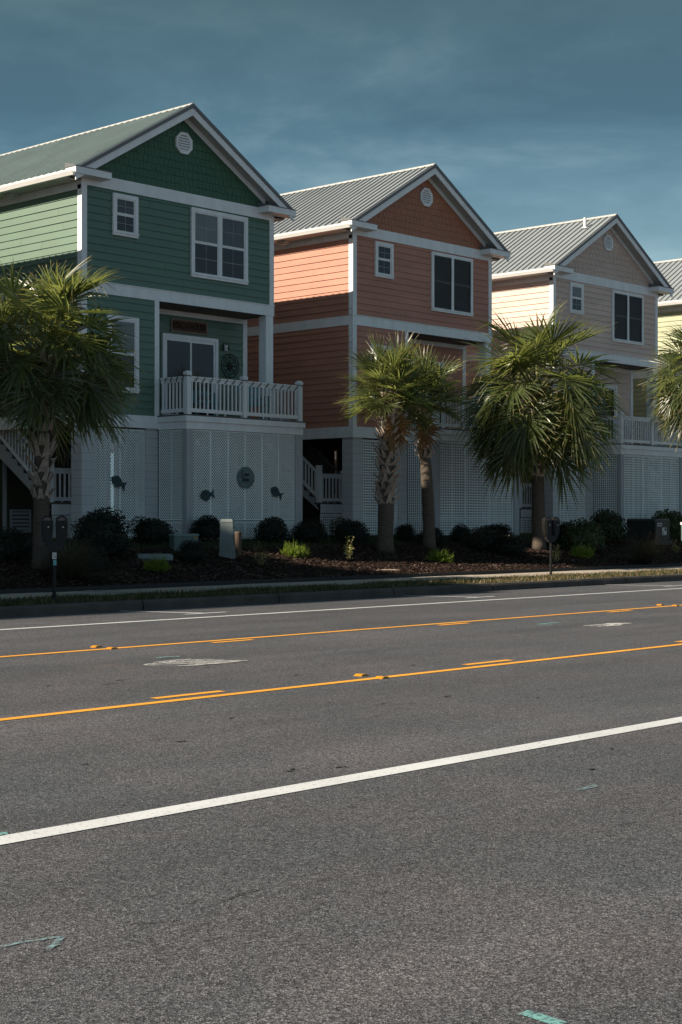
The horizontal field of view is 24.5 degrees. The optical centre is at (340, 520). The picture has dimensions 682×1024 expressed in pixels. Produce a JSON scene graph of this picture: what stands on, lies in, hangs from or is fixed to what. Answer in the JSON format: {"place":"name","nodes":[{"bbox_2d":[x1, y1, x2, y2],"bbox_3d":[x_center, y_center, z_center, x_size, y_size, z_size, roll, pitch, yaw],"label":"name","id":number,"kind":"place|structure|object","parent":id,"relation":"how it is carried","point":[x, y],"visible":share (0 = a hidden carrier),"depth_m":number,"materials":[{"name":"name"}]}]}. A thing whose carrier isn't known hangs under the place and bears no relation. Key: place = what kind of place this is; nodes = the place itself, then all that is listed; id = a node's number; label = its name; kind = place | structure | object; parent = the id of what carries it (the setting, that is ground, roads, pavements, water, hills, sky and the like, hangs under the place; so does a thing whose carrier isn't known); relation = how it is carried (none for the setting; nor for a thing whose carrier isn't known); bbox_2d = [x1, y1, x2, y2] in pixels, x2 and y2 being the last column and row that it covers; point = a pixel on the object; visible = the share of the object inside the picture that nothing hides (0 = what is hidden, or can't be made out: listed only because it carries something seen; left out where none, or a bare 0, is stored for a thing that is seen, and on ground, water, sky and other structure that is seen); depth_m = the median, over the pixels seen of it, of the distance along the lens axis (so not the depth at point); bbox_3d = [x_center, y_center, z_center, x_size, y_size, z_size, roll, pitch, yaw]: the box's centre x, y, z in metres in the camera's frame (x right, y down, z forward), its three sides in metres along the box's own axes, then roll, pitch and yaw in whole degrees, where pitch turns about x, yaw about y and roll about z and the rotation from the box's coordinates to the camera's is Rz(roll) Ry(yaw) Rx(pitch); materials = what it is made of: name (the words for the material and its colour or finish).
{"place":"outdoors","nodes":[
{"label":"outdoors","id":0,"kind":"place"},
{"bbox_2d":[53,532,625,538],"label":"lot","id":1,"kind":"structure","parent":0,"point":[333,535],"depth_m":47.49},
{"bbox_2d":[0,103,304,538],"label":"green house","id":2,"kind":"structure","parent":1,"relation":"on","point":[177,212],"depth_m":38.40,"materials":[{"name":"green wood"}]},
{"bbox_2d":[111,475,126,490],"bbox_3d":[-5.246,-0.869,37.236,0.020,0.376,0.484,0,0,43],"label":"fish ornament","id":3,"kind":"object","parent":2,"relation":"attached to","point":[116,481],"visible":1,"depth_m":37.19,"materials":[{"name":"teal paint"}]},
{"bbox_2d":[106,315,139,393],"bbox_3d":[-5.164,-3.930,37.275,0.086,1.800,0.964,0,0,43],"label":"window","id":4,"kind":"structure","parent":2,"relation":"in","point":[132,321],"depth_m":37.43,"materials":[{"name":"white paint"}]},
{"bbox_2d":[112,192,138,238],"bbox_3d":[-5.117,-7.225,37.326,0.086,0.990,0.784,0,0,43],"label":"window","id":5,"kind":"structure","parent":2,"relation":"in","point":[125,208],"depth_m":37.32,"materials":[{"name":"white paint"}]},
{"bbox_2d":[170,318,207,335],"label":"wall sign","id":6,"kind":"object","parent":2,"relation":"attached to","point":[189,326],"visible":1,"depth_m":40.12,"materials":[{"name":"brown wood"}]},
{"bbox_2d":[161,333,217,415],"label":"sliding door","id":7,"kind":"structure","parent":2,"relation":"in","point":[179,353],"depth_m":40.09,"materials":[{"name":"white paint"}]},
{"bbox_2d":[182,382,215,415],"bbox_3d":[-3.536,-3.033,39.085,0.747,1.005,0.670,0,0,14],"label":"deck chair","id":8,"kind":"object","parent":2,"relation":"on","point":[202,400],"visible":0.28,"depth_m":39.15,"materials":[{"name":"teal plastic"}]},
{"bbox_2d":[200,489,214,501],"bbox_3d":[-3.208,-0.602,37.886,0.020,0.309,0.478,0,0,43],"label":"fish ornament","id":9,"kind":"object","parent":2,"relation":"attached to","point":[205,495],"visible":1,"depth_m":37.85,"materials":[{"name":"teal paint"}]},
{"bbox_2d":[190,207,248,284],"bbox_3d":[-3.047,-6.880,39.553,0.086,1.720,1.944,0,0,43],"label":"window","id":10,"kind":"structure","parent":2,"relation":"in","point":[219,245],"depth_m":39.52,"materials":[{"name":"white paint"}]},
{"bbox_2d":[221,354,238,377],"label":"compass ornament","id":11,"kind":"object","parent":2,"relation":"attached to","point":[229,365],"visible":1,"depth_m":41.16,"materials":[{"name":"black metal"}]},
{"bbox_2d":[164,375,302,389],"bbox_3d":[-2.665,-3.387,39.156,1.004,0.147,3.992,0,0,43],"label":"rope","id":12,"kind":"object","parent":2,"relation":"attached to","point":[232,383],"visible":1,"depth_m":38.51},
{"bbox_2d":[237,467,254,488],"bbox_3d":[-2.343,-1.050,38.817,0.030,0.540,0.572,0,0,43],"label":"round plaque","id":13,"kind":"object","parent":2,"relation":"attached to","point":[245,477],"visible":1,"depth_m":38.80,"materials":[{"name":"metal"}]},
{"bbox_2d":[237,386,269,418],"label":"deck chair","id":14,"kind":"object","parent":2,"relation":"on","point":[256,400],"visible":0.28,"depth_m":40.60,"materials":[{"name":"teal plastic"}]},
{"bbox_2d":[271,486,282,499],"bbox_3d":[-1.598,-0.669,39.619,0.020,0.357,0.437,0,0,43],"label":"fish ornament","id":15,"kind":"object","parent":2,"relation":"attached to","point":[275,491],"visible":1,"depth_m":39.58,"materials":[{"name":"teal paint"}]},
{"bbox_2d":[111,163,519,535],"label":"coral house","id":16,"kind":"structure","parent":1,"relation":"on","point":[415,251],"depth_m":44.83,"materials":[{"name":"orange wood"}]},
{"bbox_2d":[370,344,390,405],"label":"window","id":17,"kind":"structure","parent":16,"relation":"in","point":[385,347],"depth_m":43.95,"materials":[{"name":"white paint"}]},
{"bbox_2d":[374,241,394,279],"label":"window","id":18,"kind":"structure","parent":16,"relation":"in","point":[384,252],"depth_m":44.14,"materials":[{"name":"white paint"}]},
{"bbox_2d":[408,359,444,428],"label":"sliding door","id":19,"kind":"structure","parent":16,"relation":"in","point":[411,359],"depth_m":47.54,"materials":[{"name":"white paint"}]},
{"bbox_2d":[431,251,473,316],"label":"window","id":20,"kind":"structure","parent":16,"relation":"in","point":[455,296],"depth_m":46.33,"materials":[{"name":"glass"}]},
{"bbox_2d":[334,214,681,532],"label":"cream house","id":21,"kind":"structure","parent":1,"relation":"on","point":[595,270],"depth_m":52.14,"materials":[{"name":"beige wood"}]},
{"bbox_2d":[569,282,584,314],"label":"window","id":22,"kind":"structure","parent":21,"relation":"in","point":[576,291],"depth_m":51.06,"materials":[{"name":"white paint"}]},
{"bbox_2d":[595,384,616,443],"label":"sliding door","id":23,"kind":"structure","parent":21,"relation":"in","point":[613,413],"depth_m":54.34,"materials":[{"name":"white paint"}]},
{"bbox_2d":[611,290,643,345],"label":"window","id":24,"kind":"structure","parent":21,"relation":"in","point":[627,313],"depth_m":53.25,"materials":[{"name":"white paint"}]},
{"bbox_2d":[625,420,645,444],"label":"deck chair","id":25,"kind":"object","parent":21,"relation":"on","point":[632,433],"visible":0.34,"depth_m":52.98,"materials":[{"name":"white plastic"}]},
{"bbox_2d":[633,258,681,518],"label":"pale green house","id":26,"kind":"structure","parent":1,"relation":"on","point":[669,311],"depth_m":58.56,"materials":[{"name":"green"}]},
{"bbox_2d":[0,568,681,605],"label":"verge","id":27,"kind":"structure","parent":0,"point":[92,600],"depth_m":28.16,"materials":[{"name":"green plant"}]},
{"bbox_2d":[41,516,67,599],"bbox_3d":[-4.577,0.627,25.102,0.426,1.405,0.145,0,0,-12],"label":"parking meter","id":28,"kind":"object","parent":27,"relation":"on","point":[61,528],"visible":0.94,"depth_m":25.07,"materials":[{"name":"black paint"}]},
{"bbox_2d":[542,517,559,574],"bbox_3d":[4.780,0.627,35.756,0.426,1.405,0.145,0,0,-31],"label":"parking meter","id":29,"kind":"object","parent":27,"relation":"on","point":[550,529],"visible":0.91,"depth_m":35.73,"materials":[{"name":"black paint"}]},
{"bbox_2d":[0,581,681,1023],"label":"road","id":30,"kind":"structure","parent":0,"point":[468,811],"depth_m":7.72,"materials":[{"name":"grey asphalt"}]},
{"bbox_2d":[354,673,368,676],"bbox_3d":[0.185,1.420,14.434,0.100,0.021,0.110,0,0,43],"label":"road stud","id":31,"kind":"object","parent":30,"relation":"on","point":[360,674],"visible":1,"depth_m":14.40,"materials":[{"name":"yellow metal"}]},
{"bbox_2d":[375,676,388,678],"bbox_3d":[0.371,1.420,14.208,0.100,0.021,0.110,0,0,43],"label":"road stud","id":32,"kind":"object","parent":30,"relation":"on","point":[383,677],"visible":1,"depth_m":14.18,"materials":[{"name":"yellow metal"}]},
{"bbox_2d":[0,538,681,588],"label":"planting bed","id":33,"kind":"object","parent":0,"point":[113,566],"visible":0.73,"depth_m":34.48,"materials":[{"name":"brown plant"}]},
{"bbox_2d":[0,526,32,559],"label":"round shrub","id":34,"kind":"object","parent":33,"relation":"on","point":[14,544],"visible":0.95,"depth_m":30.18,"materials":[{"name":"green plant"}]},
{"bbox_2d":[17,533,127,578],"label":"fountain grass","id":35,"kind":"object","parent":33,"relation":"on","point":[68,566],"depth_m":29.02,"materials":[{"name":"green plant"}]},
{"bbox_2d":[0,257,146,569],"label":"palm tree","id":36,"kind":"object","parent":33,"relation":"on","point":[47,378],"visible":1,"depth_m":29.42,"materials":[{"name":"green plant"}]},
{"bbox_2d":[77,529,134,556],"bbox_3d":[-4.838,0.462,32.122,1.054,0.587,1.107,0,0,37],"label":"round shrub","id":37,"kind":"object","parent":33,"relation":"on","point":[112,542],"visible":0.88,"depth_m":31.90,"materials":[{"name":"green plant"}]},
{"bbox_2d":[136,554,172,559],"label":"manhole slab","id":38,"kind":"structure","parent":33,"relation":"on","point":[167,556],"depth_m":32.49,"materials":[{"name":"grey concrete"}]},
{"bbox_2d":[143,555,171,571],"bbox_3d":[-3.668,0.864,31.219,0.616,0.402,0.598,0,0,43],"label":"lime juniper","id":39,"kind":"object","parent":33,"relation":"on","point":[154,565],"visible":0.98,"depth_m":31.12,"materials":[{"name":"green plant"}]},
{"bbox_2d":[168,534,199,551],"bbox_3d":[-3.442,0.506,34.169,0.660,0.420,0.540,0,0,-21],"label":"utility box","id":40,"kind":"object","parent":33,"relation":"on","point":[174,541],"visible":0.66,"depth_m":33.98,"materials":[{"name":"metal"}]},
{"bbox_2d":[175,540,207,562],"bbox_3d":[-3.117,0.647,32.853,0.664,0.492,0.697,0,0,22],"label":"round shrub","id":41,"kind":"object","parent":33,"relation":"on","point":[191,550],"visible":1,"depth_m":32.70,"materials":[{"name":"green plant"}]},
{"bbox_2d":[219,519,235,558],"bbox_3d":[-2.462,0.410,34.060,0.340,0.870,0.240,0,0,7],"label":"utility pedestal","id":42,"kind":"object","parent":33,"relation":"on","point":[227,540],"visible":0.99,"depth_m":33.96,"materials":[{"name":"grey metal"}]},
{"bbox_2d":[235,531,241,555],"bbox_3d":[-2.266,0.536,34.590,0.156,0.575,0.152,0,0,43],"label":"marker post","id":43,"kind":"object","parent":33,"relation":"on","point":[238,543],"visible":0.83,"depth_m":34.52,"materials":[{"name":"beige plastic"}]},
{"bbox_2d":[251,541,266,566],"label":"variegated shrub","id":44,"kind":"object","parent":33,"relation":"on","point":[260,557],"visible":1,"depth_m":33.52,"materials":[{"name":"green plant"}]},
{"bbox_2d":[280,539,311,557],"bbox_3d":[-1.038,0.653,35.542,0.802,0.519,0.731,0,0,36],"label":"lime juniper","id":45,"kind":"object","parent":33,"relation":"on","point":[289,550],"visible":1,"depth_m":35.42,"materials":[{"name":"green plant"}]},
{"bbox_2d":[0,563,681,593],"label":"bed edging","id":46,"kind":"object","parent":33,"relation":"on","point":[107,587],"depth_m":32.58,"materials":[{"name":"grey concrete"}]},
{"bbox_2d":[343,536,354,559],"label":"variegated shrub","id":47,"kind":"object","parent":33,"relation":"on","point":[349,554],"visible":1,"depth_m":35.97,"materials":[{"name":"green plant"}]},
{"bbox_2d":[336,331,443,553],"bbox_3d":[1.103,-1.948,38.320,3.042,5.550,2.772,0,0,43],"label":"palm tree","id":48,"kind":"object","parent":33,"relation":"on","point":[388,373],"visible":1,"depth_m":38.08,"materials":[{"name":"green plant"}]},
{"bbox_2d":[372,345,472,548],"bbox_3d":[1.977,-1.941,39.904,2.879,5.402,2.775,0,0,43],"label":"palm tree","id":49,"kind":"object","parent":33,"relation":"on","point":[424,435],"visible":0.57,"depth_m":39.82,"materials":[{"name":"green plant"}]},
{"bbox_2d":[426,548,453,562],"bbox_3d":[2.416,0.842,37.913,0.791,0.407,0.767,0,0,28],"label":"lime juniper","id":50,"kind":"object","parent":33,"relation":"on","point":[441,557],"visible":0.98,"depth_m":37.79,"materials":[{"name":"green plant"}]},
{"bbox_2d":[462,526,503,549],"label":"round shrub","id":51,"kind":"object","parent":33,"relation":"on","point":[480,538],"visible":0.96,"depth_m":40.70,"materials":[{"name":"green plant"}]},
{"bbox_2d":[480,523,515,540],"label":"round shrub","id":52,"kind":"object","parent":33,"relation":"on","point":[503,530],"visible":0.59,"depth_m":42.79,"materials":[{"name":"green plant"}]},
{"bbox_2d":[489,534,527,555],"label":"round shrub","id":53,"kind":"object","parent":33,"relation":"on","point":[510,545],"visible":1,"depth_m":40.30,"materials":[{"name":"green plant"}]},
{"bbox_2d":[439,298,628,550],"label":"palm tree","id":54,"kind":"object","parent":33,"relation":"on","point":[514,435],"visible":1,"depth_m":41.81,"materials":[{"name":"green plant"}]},
{"bbox_2d":[546,521,569,547],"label":"round shrub","id":55,"kind":"object","parent":33,"relation":"on","point":[561,533],"visible":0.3,"depth_m":43.75,"materials":[{"name":"green plant"}]},
{"bbox_2d":[552,544,563,561],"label":"variegated shrub","id":56,"kind":"object","parent":33,"relation":"on","point":[556,556],"visible":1,"depth_m":40.61,"materials":[{"name":"green plant"}]},
{"bbox_2d":[569,541,595,558],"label":"lime juniper","id":57,"kind":"object","parent":33,"relation":"on","point":[585,552],"visible":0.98,"depth_m":42.13,"materials":[{"name":"green plant"}]},
{"bbox_2d":[560,517,605,549],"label":"loose shrub","id":58,"kind":"object","parent":33,"relation":"on","point":[585,533],"visible":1,"depth_m":43.28,"materials":[{"name":"green plant"}]},
{"bbox_2d":[589,509,628,541],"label":"loose shrub","id":59,"kind":"object","parent":33,"relation":"on","point":[612,527],"visible":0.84,"depth_m":45.93,"materials":[{"name":"green plant"}]},
{"bbox_2d":[613,531,678,563],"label":"fountain grass","id":60,"kind":"object","parent":33,"relation":"on","point":[644,555],"depth_m":42.52,"materials":[{"name":"green plant"}]},
{"bbox_2d":[627,519,671,544],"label":"transformer box","id":61,"kind":"object","parent":33,"relation":"on","point":[656,527],"visible":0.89,"depth_m":47.60,"materials":[{"name":"metal"}]},
{"bbox_2d":[655,522,669,539],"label":"door","id":62,"kind":"structure","parent":61,"relation":"in","point":[660,527],"depth_m":47.58,"materials":[{"name":"grey metal"}]},
{"bbox_2d":[638,322,681,452],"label":"palm tree","id":63,"kind":"object","parent":33,"relation":"on","point":[670,413],"visible":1,"depth_m":47.91,"materials":[{"name":"green plant"}]},
{"bbox_2d":[671,540,679,552],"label":"variegated shrub","id":64,"kind":"object","parent":33,"relation":"on","point":[675,549],"visible":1,"depth_m":46.14,"materials":[{"name":"green plant"}]},
{"bbox_2d":[0,566,681,599],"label":"sidewalk","id":65,"kind":"structure","parent":0,"point":[101,592],"depth_m":31.60,"materials":[{"name":"concrete"}]},
{"bbox_2d":[83,584,293,592],"bbox_3d":[-2.696,1.268,29.439,1.370,0.001,4.260,0,0,43],"label":"sidewalk joint","id":66,"kind":"object","parent":65,"relation":"on","point":[136,592],"visible":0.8,"depth_m":28.35,"materials":[{"name":"concrete"}]},
{"bbox_2d":[0,0,681,514],"label":"sky","id":67,"kind":"structure","parent":0,"point":[537,112],"materials":[{"name":"blue"}]},
{"bbox_2d":[29,532,680,550],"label":"lawn","id":68,"kind":"structure","parent":0,"point":[268,544],"depth_m":38.04,"materials":[{"name":"green plant"}]},
{"bbox_2d":[70,506,128,540],"bbox_3d":[-5.410,0.108,35.082,1.295,0.853,1.423,0,0,19],"label":"round shrub","id":69,"kind":"object","parent":68,"relation":"on","point":[102,520],"visible":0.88,"depth_m":34.75,"materials":[{"name":"green plant"}]},
{"bbox_2d":[128,514,177,544],"bbox_3d":[-4.252,0.214,35.380,1.163,0.688,1.107,0,0,35],"label":"round shrub","id":70,"kind":"object","parent":68,"relation":"on","point":[154,530],"visible":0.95,"depth_m":35.09,"materials":[{"name":"green plant"}]},
{"bbox_2d":[189,514,219,540],"bbox_3d":[-3.217,0.185,37.399,0.840,0.665,0.921,0,0,-8],"label":"round shrub","id":71,"kind":"object","parent":68,"relation":"on","point":[208,527],"visible":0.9,"depth_m":37.12,"materials":[{"name":"green plant"}]},
{"bbox_2d":[253,516,289,541],"bbox_3d":[-1.698,0.221,38.079,1.002,0.650,0.954,0,0,21],"label":"round shrub","id":72,"kind":"object","parent":68,"relation":"on","point":[272,528],"visible":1,"depth_m":37.82,"materials":[{"name":"green plant"}]},
{"bbox_2d":[287,517,327,541],"bbox_3d":[-0.829,0.259,38.829,1.012,0.664,1.112,0,0,-10],"label":"round shrub","id":73,"kind":"object","parent":68,"relation":"on","point":[310,530],"visible":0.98,"depth_m":38.54,"materials":[{"name":"green plant"}]},
{"bbox_2d":[329,517,369,543],"bbox_3d":[0.219,0.259,39.031,1.101,0.714,1.049,0,0,6],"label":"round shrub","id":74,"kind":"object","parent":68,"relation":"on","point":[351,529],"visible":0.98,"depth_m":38.77,"materials":[{"name":"green plant"}]},
{"bbox_2d":[393,523,416,541],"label":"round shrub","id":75,"kind":"object","parent":68,"relation":"on","point":[405,532],"visible":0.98,"depth_m":41.28,"materials":[{"name":"green plant"}]},
{"bbox_2d":[414,527,445,544],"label":"round shrub","id":76,"kind":"object","parent":68,"relation":"on","point":[439,535],"visible":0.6,"depth_m":40.42,"materials":[{"name":"green plant"}]},
{"bbox_2d":[446,523,469,541],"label":"round shrub","id":77,"kind":"object","parent":68,"relation":"on","point":[457,533],"visible":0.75,"depth_m":41.90,"materials":[{"name":"green plant"}]},
{"bbox_2d":[651,508,681,534],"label":"loose shrub","id":78,"kind":"object","parent":68,"relation":"on","point":[674,518],"visible":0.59,"depth_m":51.02,"materials":[{"name":"green plant"}]},
{"label":"ground","id":79,"kind":"structure","parent":0,"visible":0},
{"bbox_2d":[0,574,681,616],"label":"kerb","id":80,"kind":"structure","parent":79,"relation":"on","point":[60,608],"depth_m":27.80,"materials":[{"name":"concrete"}]}
]}

